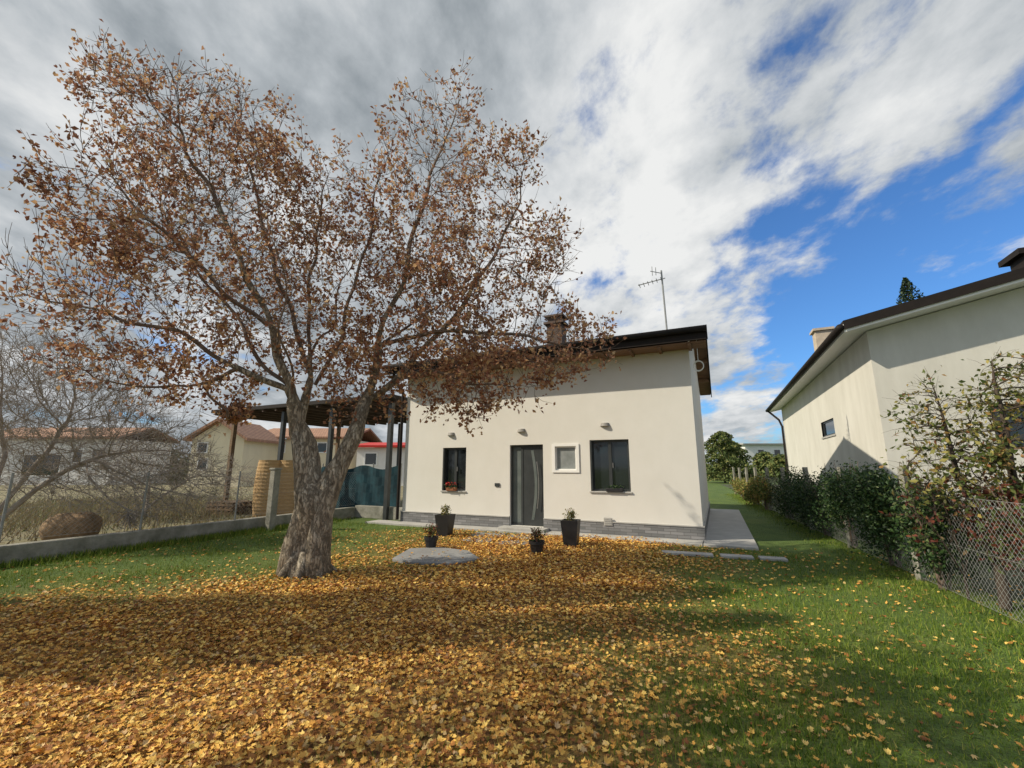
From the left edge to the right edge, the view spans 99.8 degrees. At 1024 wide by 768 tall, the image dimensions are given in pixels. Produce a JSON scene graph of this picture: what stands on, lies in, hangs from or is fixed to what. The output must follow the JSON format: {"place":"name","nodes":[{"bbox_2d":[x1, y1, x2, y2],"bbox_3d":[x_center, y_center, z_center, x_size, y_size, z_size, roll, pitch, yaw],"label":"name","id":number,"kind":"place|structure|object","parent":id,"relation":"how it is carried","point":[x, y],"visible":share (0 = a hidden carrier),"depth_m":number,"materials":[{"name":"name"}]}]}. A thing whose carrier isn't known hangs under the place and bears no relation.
{"place":"outdoors","nodes":[
{"label":"outdoors","id":0,"kind":"place"},
{"bbox_2d":[0,477,402,544],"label":"field","id":1,"kind":"structure","parent":0,"point":[3,541],"depth_m":23.69,"materials":[{"name":"beige plant"}]},
{"bbox_2d":[39,511,102,539],"bbox_3d":[-9.157,3.006,8.968,0.846,0.667,0.670,4,-12,-18],"label":"log section","id":2,"kind":"object","parent":1,"relation":"on","point":[84,524],"visible":0.63,"depth_m":8.77,"materials":[{"name":"brown wood"}]},
{"bbox_2d":[0,428,178,484],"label":"farm building","id":3,"kind":"structure","parent":1,"relation":"on","point":[53,451],"depth_m":41.60,"materials":[{"name":"paint"}]},
{"bbox_2d":[20,454,62,476],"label":"window","id":4,"kind":"structure","parent":3,"relation":"in","point":[44,470],"depth_m":41.26,"materials":[{"name":"grey glass"}]},
{"bbox_2d":[71,449,83,462],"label":"window","id":5,"kind":"structure","parent":3,"relation":"in","point":[79,449],"depth_m":41.44,"materials":[{"name":"grey glass"}]},
{"bbox_2d":[0,313,239,531],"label":"bare shrub","id":6,"kind":"object","parent":1,"relation":"on","point":[55,439],"visible":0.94,"depth_m":9.36,"materials":[{"name":"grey plant"}]},
{"bbox_2d":[73,431,257,518],"bbox_3d":[-10.901,2.888,13.731,5.656,2.909,3.055,0,-11,0],"label":"bare shrub","id":7,"kind":"object","parent":1,"relation":"on","point":[206,502],"visible":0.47,"depth_m":13.75,"materials":[{"name":"brown plant"}]},
{"bbox_2d":[0,516,355,568],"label":"wall foot grass","id":8,"kind":"structure","parent":1,"relation":"on","point":[150,544],"depth_m":8.65,"materials":[{"name":"green plant"}]},
{"bbox_2d":[169,449,189,480],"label":"tree","id":9,"kind":"object","parent":1,"relation":"on","point":[178,468],"visible":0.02,"depth_m":54.34,"materials":[{"name":"plant"}]},
{"bbox_2d":[0,492,402,561],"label":"dry weeds","id":10,"kind":"object","parent":1,"relation":"on","point":[29,521],"visible":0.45,"depth_m":14.35,"materials":[{"name":"brown plant"}]},
{"bbox_2d":[206,500,252,514],"bbox_3d":[-9.999,4.414,15.438,1.220,0.425,1.040,-3,-12,17],"label":"pallet stack","id":11,"kind":"object","parent":1,"relation":"on","point":[224,506],"visible":0.52,"depth_m":15.09,"materials":[{"name":"brown wood"}]},
{"bbox_2d":[252,460,280,516],"bbox_3d":[-8.013,3.448,14.203,0.873,1.850,0.882,0,-11,0],"label":"reed roll","id":12,"kind":"object","parent":1,"relation":"on","point":[264,467],"visible":0.55,"depth_m":13.84,"materials":[{"name":"beige wicker"}]},
{"bbox_2d":[277,460,293,514],"bbox_3d":[-7.438,3.487,14.399,0.873,1.850,0.882,0,-11,0],"label":"reed roll","id":13,"kind":"object","parent":1,"relation":"on","point":[286,466],"visible":0.45,"depth_m":14.03,"materials":[{"name":"beige wicker"}]},
{"bbox_2d":[211,394,406,519],"bbox_3d":[-6.796,3.158,18.161,9.350,3.930,6.200,-5,-12,25],"label":"carport","id":14,"kind":"object","parent":1,"relation":"on","point":[317,415],"visible":0.34,"depth_m":16.29,"materials":[{"name":"brown wood"}]},
{"bbox_2d":[321,463,401,507],"bbox_3d":[-5.258,3.602,14.731,3.628,1.750,0.141,-5,-12,25],"label":"net screen","id":15,"kind":"object","parent":1,"relation":"on","point":[368,482],"visible":0.49,"depth_m":14.56,"materials":[{"name":"fabric"}]},
{"bbox_2d":[184,418,284,486],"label":"house","id":16,"kind":"structure","parent":0,"point":[255,444],"depth_m":37.83,"materials":[{"name":"yellow paint"}]},
{"bbox_2d":[196,442,208,452],"bbox_3d":[-26.969,5.542,37.602,0.967,0.958,0.057,0,-11,0],"label":"window","id":17,"kind":"structure","parent":16,"relation":"in","point":[198,442],"depth_m":37.61,"materials":[{"name":"grey glass"}]},
{"bbox_2d":[196,458,208,469],"bbox_3d":[-26.780,6.958,37.327,0.962,1.071,0.057,0,-11,0],"label":"window","id":18,"kind":"structure","parent":16,"relation":"in","point":[205,463],"depth_m":37.33,"materials":[{"name":"grey glass"}]},
{"bbox_2d":[268,428,381,468],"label":"house","id":19,"kind":"structure","parent":0,"point":[321,435],"depth_m":44.44,"materials":[{"name":"white paint"}]},
{"bbox_2d":[317,442,326,452],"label":"window","id":20,"kind":"structure","parent":19,"relation":"in","point":[322,446],"depth_m":43.56,"materials":[{"name":"grey glass"}]},
{"bbox_2d":[356,442,404,485],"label":"farm building","id":21,"kind":"structure","parent":0,"point":[376,455],"depth_m":39.43,"materials":[{"name":"white paint"}]},
{"bbox_2d":[364,452,377,465],"bbox_3d":[-12.892,6.841,39.387,1.205,1.188,0.057,0,-11,0],"label":"window","id":22,"kind":"structure","parent":21,"relation":"in","point":[370,458],"depth_m":39.40,"materials":[{"name":"white paint"}]},
{"bbox_2d":[0,473,1023,767],"bbox_3d":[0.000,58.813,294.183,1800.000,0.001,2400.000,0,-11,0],"label":"ground","id":23,"kind":"structure","parent":0,"point":[776,537],"depth_m":3.69,"materials":[{"name":"plant"}]},
{"bbox_2d":[0,505,401,563],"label":"wall","id":24,"kind":"structure","parent":23,"relation":"on","point":[20,551],"depth_m":8.95,"materials":[{"name":"concrete"}]},
{"bbox_2d":[0,471,356,541],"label":"wire fence","id":25,"kind":"object","parent":24,"relation":"on","point":[10,486],"visible":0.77,"depth_m":8.83,"materials":[{"name":"grey metal"}]},
{"bbox_2d":[265,468,281,530],"bbox_3d":[-6.280,3.018,11.336,0.220,1.600,0.220,-5,-12,25],"label":"gate post","id":26,"kind":"object","parent":23,"relation":"on","point":[272,500],"visible":0.87,"depth_m":11.28,"materials":[{"name":"concrete"}]},
{"bbox_2d":[0,19,626,579],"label":"maple tree","id":27,"kind":"object","parent":23,"relation":"on","point":[306,549],"visible":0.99,"depth_m":7.00,"materials":[{"name":"brown plant"}]},
{"bbox_2d":[423,522,439,547],"bbox_3d":[-1.587,3.029,8.607,0.314,0.539,0.344,8,-14,-36],"label":"flower pot","id":28,"kind":"object","parent":23,"relation":"on","point":[430,538],"visible":1,"depth_m":8.54,"materials":[{"name":"plastic"}]},
{"bbox_2d":[392,547,479,565],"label":"concrete slab","id":29,"kind":"structure","parent":23,"relation":"on","point":[454,555],"depth_m":7.64,"materials":[{"name":"grey concrete"}]},
{"bbox_2d":[435,504,455,536],"bbox_3d":[-1.607,3.266,10.377,0.370,0.749,0.370,-4,-12,19],"label":"planter","id":30,"kind":"object","parent":23,"relation":"on","point":[445,521],"visible":1,"depth_m":10.23,"materials":[{"name":"plastic"}]},
{"bbox_2d":[460,532,533,544],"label":"stepping stone path","id":31,"kind":"structure","parent":23,"relation":"on","point":[483,533],"depth_m":9.77,"materials":[{"name":"grey stone"}]},
{"bbox_2d":[0,527,1023,767],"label":"fallen leaves","id":32,"kind":"object","parent":23,"relation":"on","point":[40,746],"visible":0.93,"depth_m":3.55,"materials":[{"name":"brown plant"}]},
{"bbox_2d":[528,527,545,553],"bbox_3d":[0.480,2.968,8.192,0.348,0.500,0.374,-9,-14,40],"label":"flower pot","id":33,"kind":"object","parent":23,"relation":"on","point":[537,543],"visible":0.98,"depth_m":8.10,"materials":[{"name":"plastic"}]},
{"bbox_2d":[383,267,711,542],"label":"house","id":34,"kind":"structure","parent":23,"relation":"on","point":[633,427],"depth_m":11.01,"materials":[{"name":"white paint"}]},
{"bbox_2d":[446,482,456,490],"bbox_3d":[-1.739,2.908,12.269,0.453,0.251,0.243,-5,-12,25],"label":"window box","id":35,"kind":"object","parent":34,"relation":"on","point":[450,487],"visible":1,"depth_m":12.22,"materials":[{"name":"ceramic"}]},
{"bbox_2d":[440,448,465,491],"bbox_3d":[-1.638,2.465,12.426,0.849,1.249,0.185,-5,-12,25],"label":"window","id":36,"kind":"structure","parent":34,"relation":"in","point":[454,459],"depth_m":12.49,"materials":[{"name":"black glass"}]},
{"bbox_2d":[511,444,543,526],"bbox_3d":[0.413,2.668,11.443,0.963,2.089,0.130,-5,-12,25],"label":"door","id":37,"kind":"structure","parent":34,"relation":"in","point":[527,491],"depth_m":11.45,"materials":[{"name":"grey metal"}]},
{"bbox_2d":[552,444,579,472],"bbox_3d":[1.384,1.903,11.068,0.723,0.719,0.110,-5,-12,25],"label":"window","id":38,"kind":"structure","parent":34,"relation":"in","point":[566,456],"depth_m":11.08,"materials":[{"name":"white paint"}]},
{"bbox_2d":[590,439,631,493],"bbox_3d":[2.409,2.013,10.591,1.024,1.281,0.185,-5,-12,25],"label":"window","id":39,"kind":"structure","parent":34,"relation":"in","point":[610,462],"depth_m":10.64,"materials":[{"name":"black glass"}]},
{"bbox_2d":[604,485,623,491],"bbox_3d":[2.456,2.498,10.376,0.488,0.177,0.178,-5,-12,25],"label":"window box","id":40,"kind":"object","parent":34,"relation":"on","point":[614,489],"visible":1,"depth_m":10.34,"materials":[{"name":"grey plant"}]},
{"bbox_2d":[560,508,580,547],"bbox_3d":[1.229,2.993,9.035,0.362,0.773,0.360,-4,-12,19],"label":"planter","id":41,"kind":"object","parent":23,"relation":"on","point":[570,527],"visible":1,"depth_m":8.89,"materials":[{"name":"plastic"}]},
{"bbox_2d":[662,550,713,557],"bbox_3d":[3.268,3.171,8.060,0.889,0.050,0.220,-4,-12,19],"label":"edging stone","id":42,"kind":"object","parent":23,"relation":"on","point":[687,553],"visible":0.76,"depth_m":8.00,"materials":[{"name":"concrete"}]},
{"bbox_2d":[704,431,757,482],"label":"tree","id":43,"kind":"object","parent":23,"relation":"on","point":[722,462],"visible":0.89,"depth_m":46.49,"materials":[{"name":"green plant"}]},
{"bbox_2d":[710,442,761,479],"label":"tree","id":44,"kind":"object","parent":23,"relation":"on","point":[745,460],"visible":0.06,"depth_m":53.31,"materials":[{"name":"green plant"}]},
{"bbox_2d":[720,553,753,559],"bbox_3d":[4.057,3.120,7.795,0.534,0.050,0.220,-4,-12,19],"label":"edging stone","id":45,"kind":"object","parent":23,"relation":"on","point":[736,556],"visible":0.92,"depth_m":7.73,"materials":[{"name":"concrete"}]},
{"bbox_2d":[729,476,745,499],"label":"vine bush","id":46,"kind":"object","parent":23,"relation":"on","point":[737,483],"visible":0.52,"depth_m":21.95,"materials":[{"name":"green plant"}]},
{"bbox_2d":[738,476,766,504],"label":"vine bush","id":47,"kind":"object","parent":23,"relation":"on","point":[747,494],"visible":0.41,"depth_m":18.65,"materials":[{"name":"green plant"}]},
{"bbox_2d":[749,451,773,476],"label":"tree","id":48,"kind":"object","parent":23,"relation":"on","point":[760,458],"visible":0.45,"depth_m":63.47,"materials":[{"name":"green plant"}]},
{"bbox_2d":[747,474,778,509],"bbox_3d":[9.854,4.207,16.874,1.156,1.396,2.368,-4,-12,20],"label":"vine bush","id":49,"kind":"object","parent":23,"relation":"on","point":[758,486],"visible":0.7,"depth_m":16.63,"materials":[{"name":"green plant"}]},
{"bbox_2d":[758,556,787,561],"bbox_3d":[4.600,3.084,7.611,0.430,0.050,0.220,-4,-12,19],"label":"edging stone","id":50,"kind":"object","parent":23,"relation":"on","point":[772,558],"visible":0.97,"depth_m":7.54,"materials":[{"name":"concrete"}]},
{"bbox_2d":[758,454,789,479],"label":"tree","id":51,"kind":"object","parent":23,"relation":"on","point":[777,461],"visible":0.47,"depth_m":58.56,"materials":[{"name":"green plant"}]},
{"bbox_2d":[762,468,799,519],"bbox_3d":[8.896,3.491,13.877,1.205,1.666,2.702,-3,-11,14],"label":"hedge shrub","id":52,"kind":"object","parent":23,"relation":"on","point":[781,507],"visible":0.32,"depth_m":14.05,"materials":[{"name":"green plant"}]},
{"bbox_2d":[773,464,816,526],"bbox_3d":[8.165,3.108,12.071,1.423,1.715,2.731,-4,-12,20],"label":"hedge shrub","id":53,"kind":"object","parent":23,"relation":"on","point":[788,485],"visible":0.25,"depth_m":12.04,"materials":[{"name":"green plant"}]},
{"bbox_2d":[785,460,856,538],"bbox_3d":[7.584,2.781,10.573,1.577,1.786,2.917,-4,-12,20],"label":"hedge shrub","id":54,"kind":"object","parent":23,"relation":"on","point":[810,495],"visible":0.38,"depth_m":10.45,"materials":[{"name":"green plant"}]},
{"bbox_2d":[811,458,872,548],"bbox_3d":[6.960,2.441,8.902,1.272,1.815,3.033,-7,-13,31],"label":"hedge shrub","id":55,"kind":"object","parent":23,"relation":"on","point":[832,496],"visible":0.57,"depth_m":8.73,"materials":[{"name":"green plant"}]},
{"bbox_2d":[719,493,1023,679],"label":"long grass","id":56,"kind":"structure","parent":23,"relation":"on","point":[736,496],"depth_m":6.03,"materials":[{"name":"green plant"}]},
{"bbox_2d":[732,467,1023,623],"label":"chain link fence","id":57,"kind":"object","parent":23,"relation":"on","point":[849,543],"visible":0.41,"depth_m":5.38,"materials":[{"name":"metal"}]},
{"bbox_2d":[836,461,960,568],"bbox_3d":[6.472,2.140,7.201,1.542,1.755,2.182,-14,-17,50],"label":"hedge shrub","id":58,"kind":"object","parent":23,"relation":"on","point":[873,494],"visible":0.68,"depth_m":7.05,"materials":[{"name":"green plant"}]},
{"bbox_2d":[879,466,1022,600],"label":"young shrub","id":59,"kind":"object","parent":23,"relation":"on","point":[928,521],"visible":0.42,"depth_m":5.40,"materials":[{"name":"green plant"}]},
{"bbox_2d":[879,346,1023,611],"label":"fruit tree","id":60,"kind":"object","parent":23,"relation":"on","point":[1001,456],"visible":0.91,"depth_m":5.47,"materials":[{"name":"green plant"}]},
{"bbox_2d":[884,481,1018,590],"bbox_3d":[5.813,2.038,5.844,1.147,1.436,1.729,-4,-12,20],"label":"hedge shrub","id":61,"kind":"object","parent":23,"relation":"on","point":[929,554],"visible":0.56,"depth_m":5.72,"materials":[{"name":"green plant"}]},
{"bbox_2d":[951,469,1023,587],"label":"red leaved bush","id":62,"kind":"object","parent":23,"relation":"on","point":[1015,499],"visible":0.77,"depth_m":4.90,"materials":[{"name":"green plant"}]},
{"bbox_2d":[0,0,1023,463],"label":"sky","id":63,"kind":"structure","parent":0,"point":[783,166],"materials":[{"name":"white"}]},
{"bbox_2d":[366,520,702,546],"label":"pavement","id":64,"kind":"structure","parent":0,"point":[559,533],"depth_m":10.58,"materials":[{"name":"concrete"}]},
{"bbox_2d":[703,509,758,550],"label":"path","id":65,"kind":"structure","parent":0,"point":[728,528],"depth_m":10.71,"materials":[{"name":"concrete"}]},
{"bbox_2d":[720,443,786,468],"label":"farm building","id":66,"kind":"structure","parent":0,"point":[753,449],"depth_m":69.21,"materials":[{"name":"white paint"}]},
{"bbox_2d":[773,449,780,454],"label":"window","id":67,"kind":"structure","parent":66,"relation":"in","point":[776,451],"depth_m":69.18,"materials":[{"name":"grey glass"}]},
{"bbox_2d":[721,484,1023,606],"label":"gravel yard","id":68,"kind":"structure","parent":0,"point":[982,574],"depth_m":6.40,"materials":[{"name":"grey gravel"}]},
{"bbox_2d":[896,277,924,303],"bbox_3d":[33.440,-0.406,35.097,9.440,17.392,8.949,0,-11,0],"label":"conifer tree","id":69,"kind":"object","parent":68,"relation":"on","point":[903,292],"visible":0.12,"depth_m":35.97,"materials":[{"name":"green plant"}]},
{"bbox_2d":[765,247,1023,539],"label":"neighbour house","id":70,"kind":"structure","parent":0,"point":[832,402],"depth_m":10.51,"materials":[{"name":"paint"}]},
{"bbox_2d":[822,419,835,438],"bbox_3d":[11.371,1.608,15.480,0.130,0.607,2.102,-5,-12,25],"label":"window","id":71,"kind":"structure","parent":70,"relation":"in","point":[828,426],"depth_m":15.55,"materials":[{"name":"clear glass"}]},
{"bbox_2d":[990,404,1023,448],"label":"window","id":72,"kind":"structure","parent":70,"relation":"in","point":[1020,432],"depth_m":9.61,"materials":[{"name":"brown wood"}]}
]}

